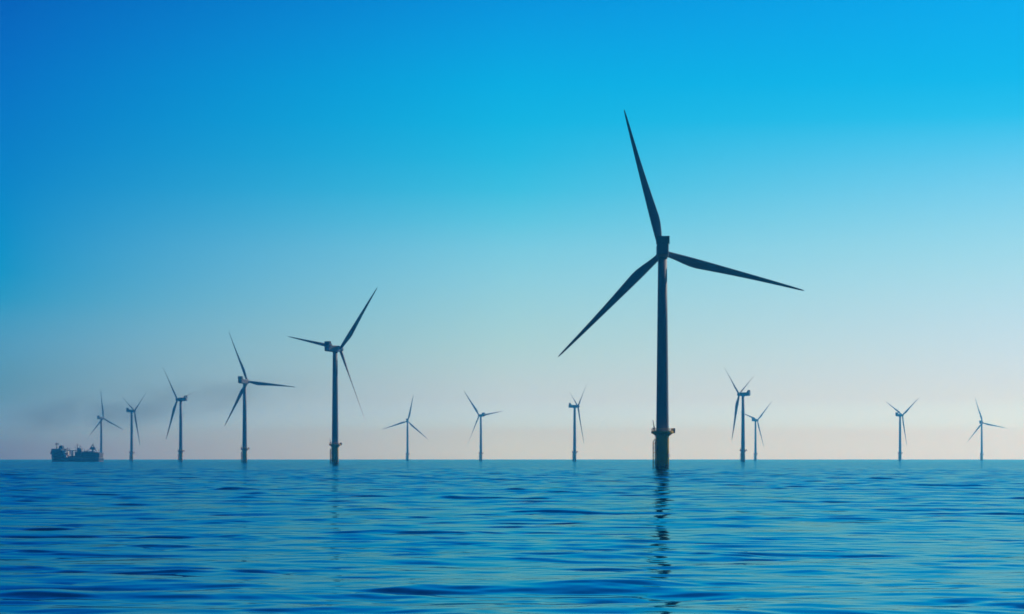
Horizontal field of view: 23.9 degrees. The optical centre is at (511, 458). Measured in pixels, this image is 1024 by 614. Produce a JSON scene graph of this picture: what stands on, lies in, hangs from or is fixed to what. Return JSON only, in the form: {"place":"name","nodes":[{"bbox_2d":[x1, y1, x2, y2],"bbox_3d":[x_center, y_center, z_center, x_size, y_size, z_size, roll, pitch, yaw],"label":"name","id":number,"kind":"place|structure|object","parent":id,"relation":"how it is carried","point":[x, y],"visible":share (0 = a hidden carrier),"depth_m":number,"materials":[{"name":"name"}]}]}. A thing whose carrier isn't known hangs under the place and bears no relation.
{"place":"outdoors","nodes":[
{"label":"outdoors","id":0,"kind":"place"},
{"bbox_2d":[0,459,1023,613],"bbox_3d":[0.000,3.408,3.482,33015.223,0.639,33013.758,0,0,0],"label":"sea","id":1,"kind":"structure","parent":0,"point":[529,536],"depth_m":105.83,"materials":[{"name":"liquid"}]},
{"bbox_2d":[50,443,103,461],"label":"dredger ship","id":2,"kind":"object","parent":1,"relation":"on","point":[61,454],"visible":0.99,"depth_m":3095.31,"materials":[{"name":"blue paint"}]},
{"bbox_2d":[92,396,121,453],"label":"wind turbine","id":3,"kind":"object","parent":1,"relation":"in","point":[100,422],"visible":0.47,"depth_m":4640.36,"materials":[{"name":"grey paint"}]},
{"bbox_2d":[123,393,145,460],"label":"wind turbine","id":4,"kind":"object","parent":1,"relation":"in","point":[131,452],"visible":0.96,"depth_m":3939.41,"materials":[{"name":"grey paint"}]},
{"bbox_2d":[163,368,193,460],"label":"wind turbine","id":5,"kind":"object","parent":1,"relation":"in","point":[180,450],"visible":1,"depth_m":3177.04,"materials":[{"name":"grey paint"}]},
{"bbox_2d":[225,333,292,461],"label":"wind turbine","id":6,"kind":"object","parent":1,"relation":"in","point":[244,382],"visible":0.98,"depth_m":2440.41,"materials":[{"name":"grey paint"}]},
{"bbox_2d":[288,288,376,463],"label":"wind turbine","id":7,"kind":"object","parent":1,"relation":"in","point":[334,350],"visible":0.96,"depth_m":1715.21,"materials":[{"name":"grey paint"}]},
{"bbox_2d":[384,398,424,460],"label":"wind turbine","id":8,"kind":"object","parent":1,"relation":"in","point":[407,448],"visible":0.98,"depth_m":5007.47,"materials":[{"name":"grey paint"}]},
{"bbox_2d":[464,391,501,460],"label":"wind turbine","id":9,"kind":"object","parent":1,"relation":"in","point":[481,416],"visible":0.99,"depth_m":4349.18,"materials":[{"name":"grey paint"}]},
{"bbox_2d":[569,384,586,460],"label":"wind turbine","id":10,"kind":"object","parent":1,"relation":"in","point":[574,451],"visible":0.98,"depth_m":3599.32,"materials":[{"name":"grey paint"}]},
{"bbox_2d":[558,110,803,467],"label":"wind turbine","id":11,"kind":"object","parent":1,"relation":"in","point":[662,431],"visible":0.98,"depth_m":910.17,"materials":[{"name":"grey paint"}]},
{"bbox_2d":[725,369,752,461],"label":"wind turbine","id":12,"kind":"object","parent":1,"relation":"in","point":[743,450],"visible":0.98,"depth_m":2923.40,"materials":[{"name":"grey paint"}]},
{"bbox_2d":[745,404,769,460],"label":"wind turbine","id":13,"kind":"object","parent":1,"relation":"in","point":[755,443],"visible":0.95,"depth_m":4884.52,"materials":[{"name":"grey paint"}]},
{"bbox_2d":[888,400,916,460],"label":"wind turbine","id":14,"kind":"object","parent":1,"relation":"in","point":[899,415],"visible":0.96,"depth_m":4328.19,"materials":[{"name":"grey paint"}]},
{"bbox_2d":[968,399,1004,459],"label":"wind turbine","id":15,"kind":"object","parent":1,"relation":"in","point":[981,422],"visible":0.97,"depth_m":5248.42,"materials":[{"name":"grey paint"}]},
{"bbox_2d":[0,0,1023,458],"label":"sky","id":16,"kind":"structure","parent":0,"point":[178,177],"materials":[{"name":"blue"}]}
]}

